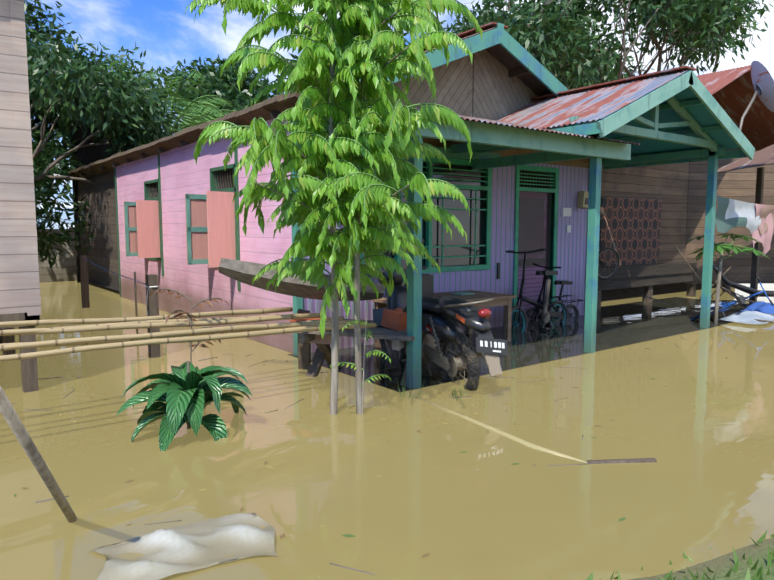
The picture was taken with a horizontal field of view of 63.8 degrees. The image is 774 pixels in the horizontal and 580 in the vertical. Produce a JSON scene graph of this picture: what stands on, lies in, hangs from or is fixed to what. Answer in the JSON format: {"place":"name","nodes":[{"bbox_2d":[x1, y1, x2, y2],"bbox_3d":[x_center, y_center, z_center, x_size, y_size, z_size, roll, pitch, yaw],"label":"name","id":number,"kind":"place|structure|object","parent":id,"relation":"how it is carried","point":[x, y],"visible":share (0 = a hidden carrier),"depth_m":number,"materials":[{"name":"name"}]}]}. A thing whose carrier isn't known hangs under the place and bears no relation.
{"place":"outdoors","nodes":[
{"label":"outdoors","id":0,"kind":"place"},
{"bbox_2d":[0,281,773,579],"bbox_3d":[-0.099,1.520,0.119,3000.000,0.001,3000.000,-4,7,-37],"label":"flood water","id":1,"kind":"structure","parent":0,"point":[482,508],"depth_m":4.05,"materials":[{"name":"beige liquid"}]},
{"bbox_2d":[87,513,276,579],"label":"tarp","id":2,"kind":"object","parent":1,"relation":"on","point":[166,552],"visible":1,"depth_m":2.94,"materials":[{"name":"white plastic"}]},
{"bbox_2d":[7,325,765,578],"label":"floating debris","id":3,"kind":"object","parent":1,"relation":"on","point":[350,535],"visible":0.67,"depth_m":4.24,"materials":[{"name":"green plant"}]},
{"bbox_2d":[287,297,765,391],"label":"porch floor","id":4,"kind":"structure","parent":1,"relation":"on","point":[619,325],"depth_m":8.69,"materials":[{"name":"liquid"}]},
{"bbox_2d":[364,238,507,390],"bbox_3d":[0.412,0.263,6.519,0.775,1.536,2.433,-9,9,-24],"label":"motorbike","id":5,"kind":"object","parent":4,"relation":"on","point":[451,314],"visible":0.73,"depth_m":6.00,"materials":[{"name":"steel"},{"name":"rubber"},{"name":"vinyl"}]},
{"bbox_2d":[370,274,515,347],"bbox_3d":[0.760,0.377,8.167,1.780,1.180,0.870,-4,7,-37],"label":"porch table","id":6,"kind":"object","parent":4,"relation":"on","point":[504,300],"visible":0.46,"depth_m":8.19,"materials":[{"name":"wood"}]},
{"bbox_2d":[503,248,573,332],"bbox_3d":[2.274,0.071,9.389,1.666,1.378,0.706,-5,3,-40],"label":"bicycle","id":7,"kind":"object","parent":4,"relation":"on","point":[550,311],"visible":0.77,"depth_m":9.37,"materials":[{"name":"black metal"}]},
{"bbox_2d":[542,279,550,322],"bbox_3d":[2.398,0.170,9.335,0.066,0.668,0.165,4,7,35],"label":"bike cloth","id":8,"kind":"object","parent":7,"relation":"attached to","point":[546,299],"visible":1,"depth_m":9.30,"materials":[{"name":"grey fabric"}]},
{"bbox_2d":[522,263,584,325],"bbox_3d":[2.651,0.147,9.886,1.346,1.113,0.570,-4,10,-33],"label":"kids bike","id":9,"kind":"object","parent":4,"relation":"on","point":[562,283],"visible":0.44,"depth_m":9.88,"materials":[{"name":"black metal"}]},
{"bbox_2d":[619,248,773,322],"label":"junk","id":10,"kind":"object","parent":4,"relation":"on","point":[740,287],"visible":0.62,"depth_m":11.68,"materials":[{"name":"brown wood"}]},
{"bbox_2d":[718,311,773,323],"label":"grey tarp","id":11,"kind":"object","parent":10,"relation":"on","point":[747,317],"visible":0.9,"depth_m":10.02,"materials":[{"name":"white plastic"}]},
{"bbox_2d":[740,301,773,313],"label":"blue tarp","id":12,"kind":"object","parent":10,"relation":"on","point":[764,307],"visible":0.81,"depth_m":10.66,"materials":[{"name":"blue plastic"}]},
{"bbox_2d":[690,276,773,319],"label":"bicycle","id":13,"kind":"object","parent":4,"relation":"on","point":[740,300],"visible":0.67,"depth_m":10.15,"materials":[{"name":"black metal"}]},
{"bbox_2d":[24,0,773,228],"label":"sky","id":14,"kind":"structure","parent":0,"point":[161,28],"materials":[{"name":"blue"}]},
{"label":"ground bed","id":15,"kind":"structure","parent":0,"visible":0},
{"bbox_2d":[0,0,40,392],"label":"house","id":16,"kind":"structure","parent":15,"relation":"on","point":[20,299],"depth_m":5.61,"materials":[{"name":"white wood"}]},
{"bbox_2d":[24,0,76,53],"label":"tree","id":17,"kind":"object","parent":15,"relation":"on","point":[29,8],"visible":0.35,"depth_m":19.25,"materials":[{"name":"green plant"}]},
{"bbox_2d":[33,129,71,196],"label":"tree","id":18,"kind":"object","parent":15,"relation":"on","point":[53,158],"depth_m":27.07,"materials":[{"name":"green plant"}]},
{"bbox_2d":[30,112,88,268],"bbox_3d":[-11.675,-2.680,16.151,6.678,5.808,7.553,-4,7,-37],"label":"alley tree","id":19,"kind":"object","parent":15,"relation":"on","point":[43,156],"visible":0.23,"depth_m":15.68,"materials":[{"name":"green plant"}]},
{"bbox_2d":[25,12,183,262],"bbox_3d":[-9.672,-3.552,14.034,10.317,7.945,8.700,-4,7,-37],"label":"mango tree","id":20,"kind":"object","parent":15,"relation":"on","point":[64,85],"visible":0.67,"depth_m":14.67,"materials":[{"name":"green plant"}]},
{"bbox_2d":[55,42,261,168],"bbox_3d":[-8.896,-5.724,28.147,10.698,9.478,10.451,-2,6,-19],"label":"tree","id":21,"kind":"object","parent":15,"relation":"on","point":[211,71],"visible":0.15,"depth_m":24.82,"materials":[{"name":"green plant"}]},
{"bbox_2d":[81,54,235,134],"bbox_3d":[-7.250,-3.826,21.282,6.610,7.086,6.062,1,6,8],"label":"coconut palm","id":22,"kind":"object","parent":15,"relation":"on","point":[185,123],"visible":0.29,"depth_m":20.34,"materials":[{"name":"green plant"}]},
{"bbox_2d":[116,361,251,450],"bbox_3d":[-1.533,0.950,4.736,0.992,0.821,1.035,-4,7,-37],"label":"leafy plant","id":23,"kind":"object","parent":15,"relation":"on","point":[187,392],"visible":0.9,"depth_m":4.56,"materials":[{"name":"green plant"}]},
{"bbox_2d":[148,289,230,362],"bbox_3d":[-1.726,0.633,5.484,0.689,1.302,0.676,-4,7,-37],"label":"red sapling","id":24,"kind":"object","parent":15,"relation":"on","point":[191,315],"visible":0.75,"depth_m":5.41,"materials":[{"name":"brown plant"}]},
{"bbox_2d":[162,53,306,131],"bbox_3d":[-2.963,-5.918,27.816,12.596,9.929,12.782,1,6,13],"label":"tree","id":25,"kind":"object","parent":15,"relation":"on","point":[241,100],"visible":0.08,"depth_m":24.05,"materials":[{"name":"green plant"}]},
{"bbox_2d":[0,229,656,522],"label":"wooden poles","id":26,"kind":"object","parent":15,"relation":"on","point":[66,270],"visible":0.6,"depth_m":5.56,"materials":[{"name":"brown wood"}]},
{"bbox_2d":[70,49,589,354],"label":"pink house","id":27,"kind":"structure","parent":15,"relation":"on","point":[169,218],"depth_m":9.56,"materials":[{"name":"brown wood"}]},
{"bbox_2d":[68,22,606,177],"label":"roof","id":28,"kind":"structure","parent":27,"relation":"attached to","point":[508,51],"depth_m":8.87,"materials":[{"name":"teal paint"}]},
{"bbox_2d":[184,0,481,414],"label":"tree","id":29,"kind":"object","parent":15,"relation":"on","point":[359,165],"visible":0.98,"depth_m":4.68,"materials":[{"name":"green plant"}]},
{"bbox_2d":[437,0,571,48],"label":"bare tree","id":30,"kind":"object","parent":15,"relation":"on","point":[545,3],"visible":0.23,"depth_m":16.49,"materials":[{"name":"brown plant"}]},
{"bbox_2d":[393,0,624,89],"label":"tree","id":31,"kind":"object","parent":15,"relation":"on","point":[578,85],"visible":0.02,"depth_m":25.56,"materials":[{"name":"green plant"}]},
{"bbox_2d":[301,66,754,388],"bbox_3d":[2.082,-0.904,8.193,6.288,3.825,2.468,-4,7,-37],"label":"porch","id":32,"kind":"object","parent":15,"relation":"on","point":[674,115],"visible":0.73,"depth_m":7.85,"materials":[{"name":"teal paint"}]},
{"bbox_2d":[290,306,432,385],"bbox_3d":[-0.290,0.682,6.478,1.561,1.043,1.124,2,6,21],"label":"wooden bench","id":33,"kind":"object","parent":32,"relation":"on","point":[391,324],"depth_m":6.24,"materials":[{"name":"brown wood"}]},
{"bbox_2d":[0,307,292,326],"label":"bamboo","id":34,"kind":"object","parent":33,"relation":"on","point":[131,319],"visible":0.94,"depth_m":5.33,"materials":[{"name":"beige wood"}]},
{"bbox_2d":[0,313,304,335],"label":"bamboo","id":35,"kind":"object","parent":33,"relation":"on","point":[18,331],"visible":0.4,"depth_m":5.08,"materials":[{"name":"beige wood"}]},
{"bbox_2d":[1,313,319,335],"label":"bamboo","id":36,"kind":"object","parent":33,"relation":"on","point":[181,324],"visible":0.96,"depth_m":5.34,"materials":[{"name":"beige wood"}]},
{"bbox_2d":[0,316,343,346],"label":"bamboo","id":37,"kind":"object","parent":33,"relation":"on","point":[330,319],"visible":0.23,"depth_m":5.08,"materials":[{"name":"beige wood"}]},
{"bbox_2d":[0,319,361,350],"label":"bamboo","id":38,"kind":"object","parent":33,"relation":"on","point":[140,336],"visible":0.79,"depth_m":4.88,"materials":[{"name":"beige wood"}]},
{"bbox_2d":[0,322,376,361],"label":"bamboo","id":39,"kind":"object","parent":33,"relation":"on","point":[153,342],"visible":0.81,"depth_m":4.78,"materials":[{"name":"beige wood"}]},
{"bbox_2d":[219,258,384,300],"bbox_3d":[-0.843,-0.103,6.330,1.682,0.466,0.314,-1,6,-12],"label":"canoe","id":40,"kind":"object","parent":33,"relation":"on","point":[245,272],"visible":0.69,"depth_m":6.20,"materials":[{"name":"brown wood"}]},
{"bbox_2d":[598,247,619,279],"bbox_3d":[3.992,-0.479,11.316,0.600,0.597,0.094,-3,6,-24],"label":"bicycle wheel","id":41,"kind":"object","parent":32,"relation":"attached to","point":[606,264],"visible":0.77,"depth_m":11.34,"materials":[{"name":"black rubber"}]},
{"bbox_2d":[715,196,773,255],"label":"hanging cloth","id":42,"kind":"object","parent":32,"relation":"attached to","point":[757,220],"visible":0.96,"depth_m":9.93,"materials":[{"name":"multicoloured fabric"}]},
{"bbox_2d":[737,61,773,148],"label":"satellite dish","id":43,"kind":"object","parent":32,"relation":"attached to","point":[762,80],"visible":0.96,"depth_m":9.68,"materials":[{"name":"silver metal"}]},
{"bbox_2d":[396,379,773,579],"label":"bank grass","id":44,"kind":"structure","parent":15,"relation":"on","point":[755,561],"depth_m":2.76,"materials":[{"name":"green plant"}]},
{"bbox_2d":[560,38,654,86],"bbox_3d":[8.032,-8.267,34.028,12.800,13.374,11.844,2,6,17],"label":"tree","id":45,"kind":"object","parent":15,"relation":"on","point":[626,75],"depth_m":31.12,"materials":[{"name":"green plant"}]},
{"bbox_2d":[446,0,773,89],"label":"tree","id":46,"kind":"object","parent":15,"relation":"on","point":[702,26],"visible":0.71,"depth_m":18.18,"materials":[{"name":"green plant"}]},
{"bbox_2d":[561,0,672,87],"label":"bare tree","id":47,"kind":"object","parent":15,"relation":"on","point":[626,54],"visible":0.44,"depth_m":17.53,"materials":[{"name":"brown plant"}]},
{"bbox_2d":[584,3,689,80],"bbox_3d":[8.941,-7.153,22.879,4.971,13.364,8.526,3,6,24],"label":"bare tree","id":48,"kind":"object","parent":15,"relation":"on","point":[641,70],"visible":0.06,"depth_m":20.85,"materials":[{"name":"brown plant"}]},
{"bbox_2d":[597,65,773,308],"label":"house","id":49,"kind":"structure","parent":15,"relation":"on","point":[652,218],"depth_m":13.14,"materials":[{"name":"brown wood"}]},
{"bbox_2d":[686,233,769,323],"bbox_3d":[5.405,-0.039,9.989,1.140,1.751,1.333,-4,7,-37],"label":"papaya","id":50,"kind":"object","parent":15,"relation":"on","point":[719,248],"visible":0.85,"depth_m":9.89,"materials":[{"name":"green plant"}]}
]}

